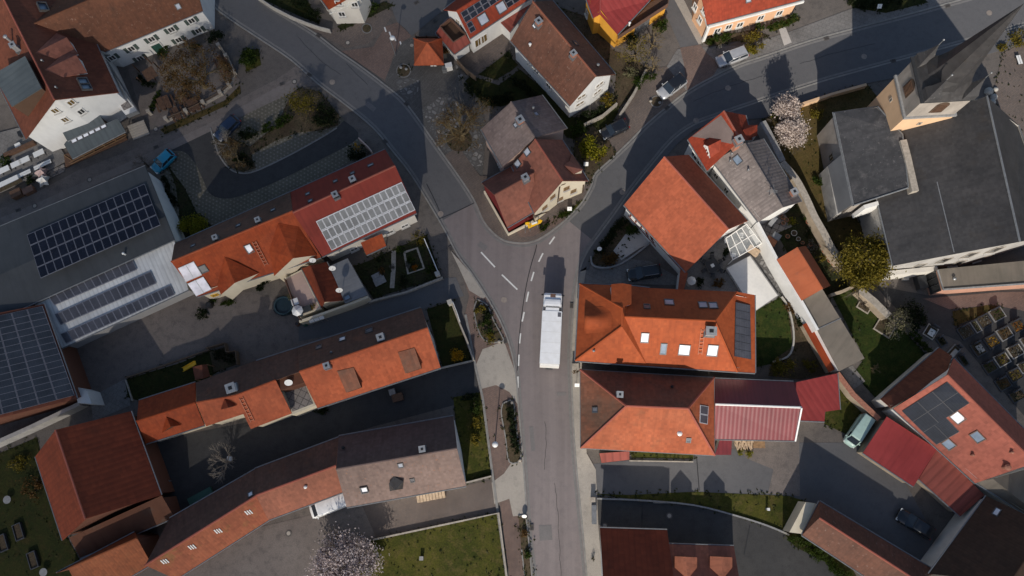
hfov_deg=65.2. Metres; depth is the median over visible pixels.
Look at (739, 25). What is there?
window
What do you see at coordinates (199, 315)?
shrub
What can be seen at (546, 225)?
shrub
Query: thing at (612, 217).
kerb
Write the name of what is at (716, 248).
courtyard
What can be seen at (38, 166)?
bench
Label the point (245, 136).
shrub
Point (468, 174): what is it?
pavement
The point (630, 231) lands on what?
shrub
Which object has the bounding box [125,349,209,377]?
yard wall
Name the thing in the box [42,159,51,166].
bench
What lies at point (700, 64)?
pavement
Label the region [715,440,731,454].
maroon canopy
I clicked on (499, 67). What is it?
lawn
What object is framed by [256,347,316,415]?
recessed house
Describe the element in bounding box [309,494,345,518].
parked van
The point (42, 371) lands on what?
solar barn
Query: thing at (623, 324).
orange hip house
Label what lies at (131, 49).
window
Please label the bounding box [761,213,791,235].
terrace
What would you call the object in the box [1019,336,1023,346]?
grave
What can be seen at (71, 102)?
window
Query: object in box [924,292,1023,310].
path
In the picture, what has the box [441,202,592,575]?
road
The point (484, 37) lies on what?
window
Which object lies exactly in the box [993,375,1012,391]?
grave
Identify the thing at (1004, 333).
grave
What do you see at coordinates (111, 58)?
window
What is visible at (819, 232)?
churchyard wall
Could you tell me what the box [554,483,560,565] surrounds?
road seam
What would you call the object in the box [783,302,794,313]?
shrub
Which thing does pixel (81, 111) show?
window
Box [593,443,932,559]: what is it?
drive
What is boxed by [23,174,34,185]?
shrub
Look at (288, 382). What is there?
satellite dish
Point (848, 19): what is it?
pavement
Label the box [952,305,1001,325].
grass verge
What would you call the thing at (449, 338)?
lawn
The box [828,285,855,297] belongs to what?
garden wall
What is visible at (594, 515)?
cabinet
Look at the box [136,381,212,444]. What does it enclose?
bright cottage
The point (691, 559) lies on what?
twin dormer wing
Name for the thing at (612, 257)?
shrub
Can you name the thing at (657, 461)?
garden edge
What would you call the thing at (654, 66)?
tree
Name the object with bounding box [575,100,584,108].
window
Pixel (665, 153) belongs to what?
pavement
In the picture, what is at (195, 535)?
building roof
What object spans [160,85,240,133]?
grass verge
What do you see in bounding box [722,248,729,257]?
shrub
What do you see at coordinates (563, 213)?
shrub
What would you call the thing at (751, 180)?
grey roof house
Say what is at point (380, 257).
shrub
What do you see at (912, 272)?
garden wall
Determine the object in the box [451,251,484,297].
pavement
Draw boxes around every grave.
[922,323,939,339]
[935,334,947,347]
[947,344,962,359]
[956,323,975,340]
[957,353,969,367]
[969,318,982,333]
[969,340,987,357]
[976,313,993,329]
[981,359,998,374]
[982,333,1001,349]
[988,305,1006,322]
[992,351,1011,367]
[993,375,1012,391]
[995,325,1013,341]
[1005,366,1023,383]
[1006,342,1023,359]
[1007,387,1023,403]
[1008,317,1023,333]
[1016,360,1023,373]
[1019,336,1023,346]
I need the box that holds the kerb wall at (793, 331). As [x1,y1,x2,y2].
[773,296,794,361]
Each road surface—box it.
[215,0,473,220]
[567,0,1023,240]
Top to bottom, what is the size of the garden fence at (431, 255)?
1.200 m
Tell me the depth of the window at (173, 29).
111.94 m
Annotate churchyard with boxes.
[763,84,876,286]
[994,45,1023,136]
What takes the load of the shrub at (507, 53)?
on the lawn at (499, 67)
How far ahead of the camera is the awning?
104.24 m
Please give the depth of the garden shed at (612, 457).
99.38 m
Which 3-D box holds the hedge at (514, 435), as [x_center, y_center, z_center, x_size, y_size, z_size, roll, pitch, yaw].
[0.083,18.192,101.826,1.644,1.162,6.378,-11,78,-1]
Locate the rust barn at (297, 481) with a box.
[255,436,342,520]
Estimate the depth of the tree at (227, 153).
109.21 m
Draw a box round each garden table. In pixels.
[704,257,720,273]
[732,240,745,251]
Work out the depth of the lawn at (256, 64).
114.29 m
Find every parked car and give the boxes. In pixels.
[150,148,176,173]
[213,114,241,141]
[599,118,629,140]
[626,263,661,281]
[656,72,687,99]
[715,45,749,67]
[895,508,935,539]
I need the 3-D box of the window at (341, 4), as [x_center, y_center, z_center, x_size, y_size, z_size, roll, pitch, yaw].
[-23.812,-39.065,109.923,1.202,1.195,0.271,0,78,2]
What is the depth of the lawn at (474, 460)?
102.31 m
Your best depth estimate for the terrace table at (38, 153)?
111.34 m
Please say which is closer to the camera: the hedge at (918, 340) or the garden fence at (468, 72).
the hedge at (918, 340)
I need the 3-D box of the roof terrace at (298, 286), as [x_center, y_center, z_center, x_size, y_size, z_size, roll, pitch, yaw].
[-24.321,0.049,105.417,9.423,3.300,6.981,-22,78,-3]
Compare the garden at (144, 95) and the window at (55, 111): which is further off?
the garden at (144, 95)
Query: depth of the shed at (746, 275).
105.02 m
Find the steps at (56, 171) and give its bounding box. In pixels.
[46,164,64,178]
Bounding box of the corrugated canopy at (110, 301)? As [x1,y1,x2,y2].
[35,241,193,348]
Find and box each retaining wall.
[368,277,442,303]
[596,498,788,535]
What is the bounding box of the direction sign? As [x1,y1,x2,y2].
[525,219,542,232]
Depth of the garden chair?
103.63 m
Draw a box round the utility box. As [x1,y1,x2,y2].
[445,62,452,71]
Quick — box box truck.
[539,293,563,369]
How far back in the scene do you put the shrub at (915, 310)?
103.11 m
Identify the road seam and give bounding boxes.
[298,37,340,74]
[437,203,473,219]
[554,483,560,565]
[744,525,749,554]
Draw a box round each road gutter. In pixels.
[215,2,536,575]
[258,0,971,246]
[567,22,1023,575]
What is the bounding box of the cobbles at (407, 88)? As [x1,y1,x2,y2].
[395,78,418,99]
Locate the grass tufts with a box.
[0,0,1022,575]
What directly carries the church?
on the ground at (236, 40)
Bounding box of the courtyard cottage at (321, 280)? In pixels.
[301,261,347,309]
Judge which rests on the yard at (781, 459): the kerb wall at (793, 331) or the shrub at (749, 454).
the shrub at (749, 454)
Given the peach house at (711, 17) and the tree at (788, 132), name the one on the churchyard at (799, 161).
the tree at (788, 132)
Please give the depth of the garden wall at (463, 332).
104.43 m
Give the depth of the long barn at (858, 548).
94.30 m
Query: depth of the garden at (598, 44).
112.70 m
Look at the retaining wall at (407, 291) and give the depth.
106.09 m
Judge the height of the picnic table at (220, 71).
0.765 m
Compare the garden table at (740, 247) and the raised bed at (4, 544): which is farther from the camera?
the garden table at (740, 247)
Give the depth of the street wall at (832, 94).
109.82 m
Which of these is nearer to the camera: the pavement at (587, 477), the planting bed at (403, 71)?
the pavement at (587, 477)
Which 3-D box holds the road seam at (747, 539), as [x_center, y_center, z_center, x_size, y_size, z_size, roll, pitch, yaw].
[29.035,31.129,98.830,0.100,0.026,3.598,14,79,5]
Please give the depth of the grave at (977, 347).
102.66 m
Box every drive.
[157,362,479,509]
[184,481,495,575]
[299,277,463,340]
[363,480,495,537]
[584,258,676,284]
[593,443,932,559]
[597,500,836,575]
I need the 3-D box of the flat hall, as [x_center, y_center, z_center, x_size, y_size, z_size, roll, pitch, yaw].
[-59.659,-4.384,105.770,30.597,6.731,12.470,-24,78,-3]
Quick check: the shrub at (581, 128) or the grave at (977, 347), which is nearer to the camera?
the grave at (977, 347)
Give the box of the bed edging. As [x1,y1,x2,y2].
[403,247,424,273]
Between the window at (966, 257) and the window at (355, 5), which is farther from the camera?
the window at (355, 5)
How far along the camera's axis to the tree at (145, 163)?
110.17 m
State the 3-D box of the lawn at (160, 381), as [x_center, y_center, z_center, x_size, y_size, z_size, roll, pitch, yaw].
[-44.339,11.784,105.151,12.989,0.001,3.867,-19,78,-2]
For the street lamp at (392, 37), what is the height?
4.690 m
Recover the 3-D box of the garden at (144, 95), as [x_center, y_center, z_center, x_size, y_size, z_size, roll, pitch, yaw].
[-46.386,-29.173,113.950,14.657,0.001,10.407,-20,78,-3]
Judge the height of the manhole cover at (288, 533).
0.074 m
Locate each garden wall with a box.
[441,360,472,368]
[451,304,474,360]
[466,476,491,482]
[583,102,617,126]
[618,69,646,117]
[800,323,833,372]
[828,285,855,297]
[835,372,880,420]
[884,266,937,279]
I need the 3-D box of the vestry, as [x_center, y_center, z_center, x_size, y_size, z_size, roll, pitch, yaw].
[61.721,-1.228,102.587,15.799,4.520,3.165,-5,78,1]
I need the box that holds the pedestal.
[572,363,578,370]
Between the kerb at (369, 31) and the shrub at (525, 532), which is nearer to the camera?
the shrub at (525, 532)
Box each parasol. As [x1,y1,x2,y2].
[34,167,47,177]
[36,175,49,186]
[292,305,302,315]
[686,276,695,285]
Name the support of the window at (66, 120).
in the inn
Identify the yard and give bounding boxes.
[78,291,458,400]
[732,436,799,495]
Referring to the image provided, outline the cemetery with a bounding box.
[876,286,1023,414]
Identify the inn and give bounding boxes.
[0,0,149,151]
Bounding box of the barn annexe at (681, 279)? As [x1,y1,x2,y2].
[676,269,687,288]
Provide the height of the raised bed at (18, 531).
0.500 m
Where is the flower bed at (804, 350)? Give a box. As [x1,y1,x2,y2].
[768,297,830,379]
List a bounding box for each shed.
[77,388,104,404]
[599,451,628,462]
[725,255,778,310]
[777,246,829,300]
[803,289,863,372]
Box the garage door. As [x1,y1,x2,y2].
[634,19,649,33]
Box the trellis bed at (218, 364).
[206,342,239,371]
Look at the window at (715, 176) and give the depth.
106.83 m
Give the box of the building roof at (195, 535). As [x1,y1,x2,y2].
[144,468,268,575]
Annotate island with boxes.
[214,88,338,171]
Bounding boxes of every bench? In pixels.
[21,169,31,175]
[33,163,43,170]
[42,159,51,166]
[1015,55,1022,64]
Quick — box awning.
[308,315,326,325]
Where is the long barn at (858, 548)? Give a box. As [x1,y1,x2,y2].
[783,500,932,575]
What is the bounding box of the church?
[817,4,1023,272]
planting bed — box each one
[362,24,370,31]
[397,64,409,76]
[446,127,471,151]
[475,301,502,341]
[502,401,519,462]
[519,516,530,575]
[651,96,661,106]
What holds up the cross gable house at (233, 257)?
on the ground at (236, 40)
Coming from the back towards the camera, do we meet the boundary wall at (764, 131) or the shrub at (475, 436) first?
the boundary wall at (764, 131)
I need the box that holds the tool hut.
[767,235,776,246]
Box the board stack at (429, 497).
[416,491,445,502]
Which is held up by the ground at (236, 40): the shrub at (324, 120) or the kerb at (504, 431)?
the kerb at (504, 431)
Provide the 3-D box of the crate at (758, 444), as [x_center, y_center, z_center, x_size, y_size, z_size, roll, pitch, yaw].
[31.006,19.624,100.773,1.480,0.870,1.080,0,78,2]
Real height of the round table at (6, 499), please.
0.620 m
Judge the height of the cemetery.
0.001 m
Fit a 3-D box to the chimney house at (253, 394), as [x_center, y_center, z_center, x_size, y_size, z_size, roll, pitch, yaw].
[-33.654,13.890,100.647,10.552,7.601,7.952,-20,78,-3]
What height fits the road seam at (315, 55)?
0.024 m
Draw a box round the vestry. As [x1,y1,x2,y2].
[925,261,1023,294]
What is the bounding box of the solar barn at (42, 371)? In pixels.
[0,304,90,424]
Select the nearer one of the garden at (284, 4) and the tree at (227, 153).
the tree at (227, 153)
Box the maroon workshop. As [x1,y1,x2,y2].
[715,377,802,441]
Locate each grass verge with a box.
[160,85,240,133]
[337,2,393,30]
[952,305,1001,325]
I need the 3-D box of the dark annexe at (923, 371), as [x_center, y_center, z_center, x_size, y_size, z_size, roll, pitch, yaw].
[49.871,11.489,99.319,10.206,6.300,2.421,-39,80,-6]
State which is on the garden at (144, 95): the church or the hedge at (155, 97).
the hedge at (155, 97)
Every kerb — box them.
[210,127,336,173]
[215,7,533,575]
[264,0,960,243]
[361,23,371,33]
[396,63,410,77]
[465,314,507,575]
[473,299,503,342]
[501,400,520,463]
[519,515,531,575]
[570,25,1023,575]
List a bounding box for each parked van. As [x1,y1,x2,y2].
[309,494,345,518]
[843,413,875,448]
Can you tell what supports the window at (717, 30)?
in the peach house at (711, 17)
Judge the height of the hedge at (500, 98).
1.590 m
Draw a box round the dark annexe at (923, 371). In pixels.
[871,347,951,407]
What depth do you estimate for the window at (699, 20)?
111.29 m
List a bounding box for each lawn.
[0,438,78,575]
[126,350,217,400]
[243,49,260,71]
[339,514,504,575]
[427,303,471,366]
[453,393,490,481]
[479,55,517,78]
[604,492,802,529]
[630,451,692,458]
[756,297,791,366]
[824,390,861,433]
[833,289,924,396]
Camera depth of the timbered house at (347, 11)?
112.34 m
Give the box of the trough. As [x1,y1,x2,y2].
[187,487,213,504]
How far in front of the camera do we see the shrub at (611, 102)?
110.53 m
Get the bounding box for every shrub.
[0,155,10,166]
[6,455,30,473]
[15,475,42,502]
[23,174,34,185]
[157,45,168,58]
[176,212,208,235]
[195,307,208,320]
[204,29,224,43]
[220,298,235,306]
[229,150,253,166]
[236,126,258,139]
[238,46,258,67]
[256,284,263,291]
[261,121,275,133]
[273,113,292,128]
[307,101,339,128]
[313,407,329,414]
[344,142,368,161]
[368,1,378,12]
[373,251,383,261]
[378,267,384,274]
[395,245,404,253]
[405,256,414,265]
[411,230,425,246]
[450,348,465,360]
[460,392,478,401]
[468,401,479,415]
[470,414,482,430]
[470,432,483,446]
[474,304,485,313]
[476,315,493,336]
[481,309,491,319]
[484,331,494,346]
[504,50,512,58]
[521,529,527,537]
[523,548,531,558]
[539,222,549,232]
[557,208,573,218]
[569,120,587,139]
[576,134,608,162]
[593,151,606,162]
[598,91,615,107]
[599,250,618,268]
[623,67,638,78]
[624,31,638,52]
[624,224,639,235]
[652,19,667,32]
[695,277,703,288]
[712,277,725,287]
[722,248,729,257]
[741,29,766,56]
[745,45,756,54]
[745,450,753,457]
[754,22,765,30]
[769,357,797,377]
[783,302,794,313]
[787,217,797,226]
[794,314,801,326]
[801,358,817,373]
[804,226,811,238]
[807,238,820,252]
[810,109,823,120]
[811,176,821,185]
[817,254,826,262]
[895,297,927,323]
[907,308,927,331]
[997,42,1007,51]
[1007,28,1023,47]
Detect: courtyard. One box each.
[91,379,129,419]
[685,224,778,305]
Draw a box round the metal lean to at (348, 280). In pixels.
[331,258,369,303]
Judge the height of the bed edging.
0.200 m
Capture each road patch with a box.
[478,241,487,250]
[529,427,534,450]
[539,525,552,540]
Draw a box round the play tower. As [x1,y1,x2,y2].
[182,361,214,380]
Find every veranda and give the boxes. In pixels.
[63,115,127,167]
[725,224,761,264]
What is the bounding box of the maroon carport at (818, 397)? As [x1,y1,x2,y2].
[794,373,840,422]
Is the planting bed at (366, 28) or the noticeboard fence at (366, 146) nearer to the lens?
the noticeboard fence at (366, 146)
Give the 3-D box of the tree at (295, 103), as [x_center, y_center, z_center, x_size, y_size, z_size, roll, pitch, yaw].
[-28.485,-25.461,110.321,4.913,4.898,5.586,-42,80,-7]
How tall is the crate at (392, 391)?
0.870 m
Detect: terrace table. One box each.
[0,165,11,174]
[10,159,23,168]
[19,155,31,163]
[33,148,46,158]
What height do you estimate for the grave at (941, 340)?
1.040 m
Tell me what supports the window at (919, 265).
in the church
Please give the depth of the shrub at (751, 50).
111.97 m
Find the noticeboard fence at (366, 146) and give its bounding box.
[358,138,372,153]
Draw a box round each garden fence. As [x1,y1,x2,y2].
[146,42,236,122]
[259,0,330,32]
[424,239,437,270]
[456,59,476,80]
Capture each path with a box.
[0,80,296,224]
[390,251,395,287]
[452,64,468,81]
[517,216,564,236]
[665,0,698,47]
[675,0,702,43]
[755,248,784,297]
[779,27,790,44]
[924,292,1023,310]
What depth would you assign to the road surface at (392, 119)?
112.76 m
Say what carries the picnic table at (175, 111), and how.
on the garden at (144, 95)
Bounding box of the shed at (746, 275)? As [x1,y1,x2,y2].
[725,255,778,310]
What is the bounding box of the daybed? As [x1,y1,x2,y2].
[747,244,759,256]
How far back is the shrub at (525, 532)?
99.31 m
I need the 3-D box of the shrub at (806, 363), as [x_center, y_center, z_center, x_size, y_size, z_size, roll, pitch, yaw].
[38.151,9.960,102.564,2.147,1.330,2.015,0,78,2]
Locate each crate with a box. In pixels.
[9,187,24,199]
[21,185,36,195]
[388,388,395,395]
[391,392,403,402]
[752,441,764,447]
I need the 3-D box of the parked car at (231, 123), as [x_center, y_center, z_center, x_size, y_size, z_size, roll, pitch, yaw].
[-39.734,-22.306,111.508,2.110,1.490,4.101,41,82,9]
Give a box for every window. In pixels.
[49,107,61,115]
[59,116,71,124]
[65,99,77,107]
[76,108,87,116]
[105,53,119,62]
[123,44,138,53]
[132,54,146,61]
[143,34,159,44]
[163,24,178,34]
[171,35,186,44]
[184,16,199,25]
[191,26,205,35]
[210,293,220,298]
[334,0,343,6]
[337,11,346,17]
[350,2,359,8]
[350,247,359,253]
[386,229,395,236]
[401,223,410,229]
[474,36,481,48]
[480,33,487,44]
[545,82,550,91]
[549,194,556,201]
[563,186,569,192]
[570,189,576,195]
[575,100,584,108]
[576,93,586,102]
[584,8,587,19]
[593,87,602,97]
[595,80,604,90]
[689,150,697,160]
[691,2,697,13]
[696,15,702,26]
[711,172,718,181]
[712,27,721,35]
[722,186,729,195]
[723,23,732,31]
[734,21,744,29]
[755,14,764,22]
[774,9,783,17]
[828,152,833,162]
[910,263,927,268]
[933,257,953,264]
[947,260,967,267]
[958,252,979,259]
[972,255,990,263]
[983,246,1005,254]
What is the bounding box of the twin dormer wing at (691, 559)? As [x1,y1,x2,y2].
[669,543,738,575]
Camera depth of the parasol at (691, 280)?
103.53 m
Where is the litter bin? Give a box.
[442,66,446,72]
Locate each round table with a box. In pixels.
[3,496,10,503]
[39,568,46,575]
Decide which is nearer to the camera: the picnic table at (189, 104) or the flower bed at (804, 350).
the flower bed at (804, 350)
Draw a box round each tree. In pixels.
[131,154,149,167]
[157,37,235,103]
[208,443,234,483]
[211,128,236,157]
[217,136,248,170]
[284,84,319,126]
[305,521,389,575]
[429,97,499,151]
[615,35,651,63]
[644,27,663,53]
[644,56,663,74]
[767,91,802,123]
[773,113,811,152]
[828,227,906,302]
[871,363,880,373]
[885,308,916,340]
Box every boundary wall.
[0,402,88,447]
[749,222,818,332]
[757,120,784,163]
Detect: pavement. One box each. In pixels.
[269,2,392,47]
[342,22,410,79]
[445,150,591,241]
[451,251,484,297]
[458,258,523,575]
[476,342,516,402]
[492,462,525,515]
[572,267,600,575]
[580,118,713,270]
[597,66,685,169]
[667,0,954,90]
[680,45,717,89]
[732,26,1023,118]
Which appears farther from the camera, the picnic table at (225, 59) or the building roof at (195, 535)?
the picnic table at (225, 59)
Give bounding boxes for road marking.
[481,252,494,266]
[502,274,516,289]
[517,245,536,370]
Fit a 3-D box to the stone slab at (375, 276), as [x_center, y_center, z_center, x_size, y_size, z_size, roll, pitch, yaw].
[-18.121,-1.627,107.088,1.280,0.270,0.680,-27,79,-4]
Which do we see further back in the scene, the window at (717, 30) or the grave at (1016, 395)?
the window at (717, 30)
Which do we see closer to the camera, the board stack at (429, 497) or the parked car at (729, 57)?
the board stack at (429, 497)
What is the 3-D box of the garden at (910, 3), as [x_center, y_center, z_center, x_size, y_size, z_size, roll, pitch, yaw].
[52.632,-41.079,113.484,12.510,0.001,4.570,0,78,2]
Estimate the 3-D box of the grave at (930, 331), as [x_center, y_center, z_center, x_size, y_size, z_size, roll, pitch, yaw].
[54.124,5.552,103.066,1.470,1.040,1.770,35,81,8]
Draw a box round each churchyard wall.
[780,160,841,270]
[853,288,890,319]
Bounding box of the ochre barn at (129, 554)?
[56,531,158,575]
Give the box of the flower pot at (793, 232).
[791,230,796,235]
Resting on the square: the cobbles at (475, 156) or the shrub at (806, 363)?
the cobbles at (475, 156)
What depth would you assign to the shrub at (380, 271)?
106.96 m
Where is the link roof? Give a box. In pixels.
[501,0,534,39]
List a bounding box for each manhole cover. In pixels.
[285,530,291,536]
[666,512,672,518]
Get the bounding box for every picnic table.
[154,97,168,111]
[162,94,175,109]
[169,106,185,121]
[175,89,190,104]
[183,99,198,114]
[192,97,204,112]
[213,55,227,66]
[219,66,232,79]
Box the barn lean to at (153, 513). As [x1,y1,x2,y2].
[70,496,180,558]
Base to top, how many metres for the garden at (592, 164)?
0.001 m
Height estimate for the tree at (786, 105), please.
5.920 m
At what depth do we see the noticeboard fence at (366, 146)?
109.60 m
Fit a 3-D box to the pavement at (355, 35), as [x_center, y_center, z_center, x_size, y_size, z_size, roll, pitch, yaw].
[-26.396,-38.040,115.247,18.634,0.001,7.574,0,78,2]
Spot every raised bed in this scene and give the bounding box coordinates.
[0,533,9,552]
[11,522,25,541]
[26,550,40,569]
[856,301,869,313]
[873,318,896,338]
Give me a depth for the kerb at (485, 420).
102.47 m
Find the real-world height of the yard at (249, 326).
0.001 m
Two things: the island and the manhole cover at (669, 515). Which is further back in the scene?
the island
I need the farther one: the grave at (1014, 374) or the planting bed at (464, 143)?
the planting bed at (464, 143)
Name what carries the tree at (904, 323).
on the lawn at (897, 360)
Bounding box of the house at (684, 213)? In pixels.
[623,154,747,273]
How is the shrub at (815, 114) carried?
on the churchyard at (799, 161)
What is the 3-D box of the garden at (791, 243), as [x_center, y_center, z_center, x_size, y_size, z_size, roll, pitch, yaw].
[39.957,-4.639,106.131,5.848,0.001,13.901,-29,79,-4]
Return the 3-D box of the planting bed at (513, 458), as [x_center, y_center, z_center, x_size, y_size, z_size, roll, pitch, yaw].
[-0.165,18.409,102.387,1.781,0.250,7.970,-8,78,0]
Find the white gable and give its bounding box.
[973,467,1023,513]
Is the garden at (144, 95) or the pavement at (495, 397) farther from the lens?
the garden at (144, 95)
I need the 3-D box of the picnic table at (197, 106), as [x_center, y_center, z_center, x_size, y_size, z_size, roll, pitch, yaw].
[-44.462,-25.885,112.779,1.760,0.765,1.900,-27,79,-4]
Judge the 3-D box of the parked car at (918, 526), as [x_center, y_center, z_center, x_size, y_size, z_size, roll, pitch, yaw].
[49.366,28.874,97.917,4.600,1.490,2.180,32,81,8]
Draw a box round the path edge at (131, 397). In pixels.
[125,380,133,400]
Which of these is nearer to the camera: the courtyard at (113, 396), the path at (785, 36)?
the courtyard at (113, 396)
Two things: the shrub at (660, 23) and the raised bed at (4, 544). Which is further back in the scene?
the shrub at (660, 23)
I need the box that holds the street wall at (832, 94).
[799,83,866,106]
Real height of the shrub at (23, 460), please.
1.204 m
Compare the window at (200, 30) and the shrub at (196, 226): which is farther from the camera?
the window at (200, 30)
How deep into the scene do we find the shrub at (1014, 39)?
111.02 m
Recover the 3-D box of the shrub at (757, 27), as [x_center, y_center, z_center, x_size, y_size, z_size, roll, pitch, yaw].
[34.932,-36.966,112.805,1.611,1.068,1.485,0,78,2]
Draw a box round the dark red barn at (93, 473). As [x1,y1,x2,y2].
[35,411,174,540]
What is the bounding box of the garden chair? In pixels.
[291,298,299,305]
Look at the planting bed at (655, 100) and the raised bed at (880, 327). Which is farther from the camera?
the planting bed at (655, 100)
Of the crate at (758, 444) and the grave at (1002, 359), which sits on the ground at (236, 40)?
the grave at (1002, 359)
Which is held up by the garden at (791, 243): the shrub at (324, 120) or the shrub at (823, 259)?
the shrub at (823, 259)
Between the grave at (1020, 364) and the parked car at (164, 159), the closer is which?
the grave at (1020, 364)
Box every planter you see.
[0,175,22,191]
[3,140,36,156]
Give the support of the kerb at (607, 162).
on the ground at (236, 40)
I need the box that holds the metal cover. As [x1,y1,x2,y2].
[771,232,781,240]
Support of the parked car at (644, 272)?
on the drive at (617, 275)
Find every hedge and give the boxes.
[135,72,156,87]
[148,90,160,110]
[160,175,179,206]
[212,349,236,366]
[289,0,321,21]
[463,81,512,105]
[506,406,521,454]
[574,105,606,121]
[593,216,628,255]
[632,70,657,89]
[707,32,731,44]
[766,13,797,31]
[787,533,852,575]
[847,0,906,11]
[908,330,932,352]
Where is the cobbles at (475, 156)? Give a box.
[421,96,482,166]
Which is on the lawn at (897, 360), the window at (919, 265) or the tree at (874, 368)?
the tree at (874, 368)
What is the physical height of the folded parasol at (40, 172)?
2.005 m
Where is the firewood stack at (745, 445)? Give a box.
[734,441,753,449]
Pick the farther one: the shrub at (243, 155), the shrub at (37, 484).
the shrub at (243, 155)
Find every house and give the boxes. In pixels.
[34,0,214,66]
[171,191,324,299]
[196,361,293,428]
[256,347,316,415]
[290,149,417,260]
[298,307,440,408]
[321,0,371,23]
[336,415,465,507]
[443,0,532,52]
[480,95,567,170]
[510,0,615,116]
[511,139,588,220]
[574,283,755,373]
[580,369,715,455]
[584,0,668,46]
[600,527,672,575]
[623,154,747,273]
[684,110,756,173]
[691,0,803,41]
[709,139,801,229]
[882,358,1023,483]
[921,495,1023,575]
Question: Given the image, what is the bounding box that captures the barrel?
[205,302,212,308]
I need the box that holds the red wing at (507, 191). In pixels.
[481,165,533,235]
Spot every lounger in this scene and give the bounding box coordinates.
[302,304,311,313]
[768,217,777,226]
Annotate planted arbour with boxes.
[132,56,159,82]
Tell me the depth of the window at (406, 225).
108.18 m
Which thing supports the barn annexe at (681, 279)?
on the ground at (236, 40)
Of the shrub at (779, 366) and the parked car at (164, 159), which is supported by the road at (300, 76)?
the parked car at (164, 159)
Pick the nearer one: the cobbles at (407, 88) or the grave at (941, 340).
the grave at (941, 340)
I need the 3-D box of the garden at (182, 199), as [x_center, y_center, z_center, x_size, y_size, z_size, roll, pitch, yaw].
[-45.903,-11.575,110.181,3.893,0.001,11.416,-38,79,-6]
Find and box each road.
[0,64,317,217]
[172,121,357,198]
[389,0,452,35]
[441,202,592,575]
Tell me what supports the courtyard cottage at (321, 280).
on the ground at (236, 40)
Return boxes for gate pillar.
[434,271,440,277]
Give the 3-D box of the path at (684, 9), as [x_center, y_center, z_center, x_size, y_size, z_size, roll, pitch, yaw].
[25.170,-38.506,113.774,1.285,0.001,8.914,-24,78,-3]
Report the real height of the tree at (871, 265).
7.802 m
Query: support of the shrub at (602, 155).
on the garden at (592, 164)
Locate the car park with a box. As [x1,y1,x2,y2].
[163,93,366,233]
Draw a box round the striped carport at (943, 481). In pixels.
[917,450,983,516]
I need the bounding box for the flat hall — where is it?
[0,165,184,312]
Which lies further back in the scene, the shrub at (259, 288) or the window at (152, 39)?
the window at (152, 39)
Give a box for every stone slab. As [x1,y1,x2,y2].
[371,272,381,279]
[373,275,386,286]
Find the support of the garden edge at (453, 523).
on the ground at (236, 40)
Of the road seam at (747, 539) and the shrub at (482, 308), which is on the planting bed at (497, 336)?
the shrub at (482, 308)
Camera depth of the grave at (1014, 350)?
102.52 m
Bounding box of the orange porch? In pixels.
[361,234,386,255]
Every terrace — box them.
[0,128,64,192]
[284,270,371,324]
[459,34,511,72]
[613,233,648,259]
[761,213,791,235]
[841,365,864,388]
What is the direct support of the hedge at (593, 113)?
on the garden at (494, 89)
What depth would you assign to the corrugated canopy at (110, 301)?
103.33 m
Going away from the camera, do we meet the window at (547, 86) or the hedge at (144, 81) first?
the window at (547, 86)
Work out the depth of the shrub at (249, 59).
113.24 m
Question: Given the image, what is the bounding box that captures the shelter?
[413,35,443,65]
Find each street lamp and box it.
[390,35,395,55]
[492,441,497,447]
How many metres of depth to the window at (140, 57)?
114.39 m
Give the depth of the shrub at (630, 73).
111.54 m
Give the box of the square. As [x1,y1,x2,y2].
[385,39,485,175]
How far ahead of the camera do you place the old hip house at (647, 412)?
95.89 m
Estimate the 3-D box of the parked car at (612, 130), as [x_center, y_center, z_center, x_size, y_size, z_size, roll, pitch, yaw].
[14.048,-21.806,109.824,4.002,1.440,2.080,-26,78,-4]
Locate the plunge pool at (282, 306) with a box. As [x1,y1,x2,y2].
[272,295,292,315]
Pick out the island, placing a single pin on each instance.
(296, 123)
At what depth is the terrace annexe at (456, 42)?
111.17 m
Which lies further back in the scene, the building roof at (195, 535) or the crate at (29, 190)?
the crate at (29, 190)
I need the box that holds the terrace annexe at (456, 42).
[435,18,470,60]
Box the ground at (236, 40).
[0,0,1023,575]
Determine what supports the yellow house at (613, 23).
on the ground at (236, 40)
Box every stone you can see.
[984,87,993,95]
[990,94,997,99]
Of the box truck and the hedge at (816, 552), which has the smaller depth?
the hedge at (816, 552)
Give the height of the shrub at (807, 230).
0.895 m
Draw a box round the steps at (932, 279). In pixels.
[925,270,940,294]
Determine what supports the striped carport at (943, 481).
on the ground at (236, 40)
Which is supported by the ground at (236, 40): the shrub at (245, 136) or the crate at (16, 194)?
the crate at (16, 194)
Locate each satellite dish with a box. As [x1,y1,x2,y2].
[284,380,292,385]
[309,258,315,262]
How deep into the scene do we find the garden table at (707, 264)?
105.40 m
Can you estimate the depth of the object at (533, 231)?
107.87 m
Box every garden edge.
[373,513,507,575]
[629,460,692,461]
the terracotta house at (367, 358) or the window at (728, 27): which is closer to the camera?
the terracotta house at (367, 358)
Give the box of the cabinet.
[591,505,596,523]
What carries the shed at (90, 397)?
on the courtyard at (113, 396)
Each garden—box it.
[128,43,239,127]
[168,166,211,235]
[266,0,319,23]
[283,0,317,19]
[353,235,440,298]
[465,70,617,139]
[560,7,647,108]
[573,125,615,184]
[592,219,633,265]
[703,29,765,46]
[772,16,798,31]
[779,203,852,298]
[785,533,855,575]
[847,0,927,12]

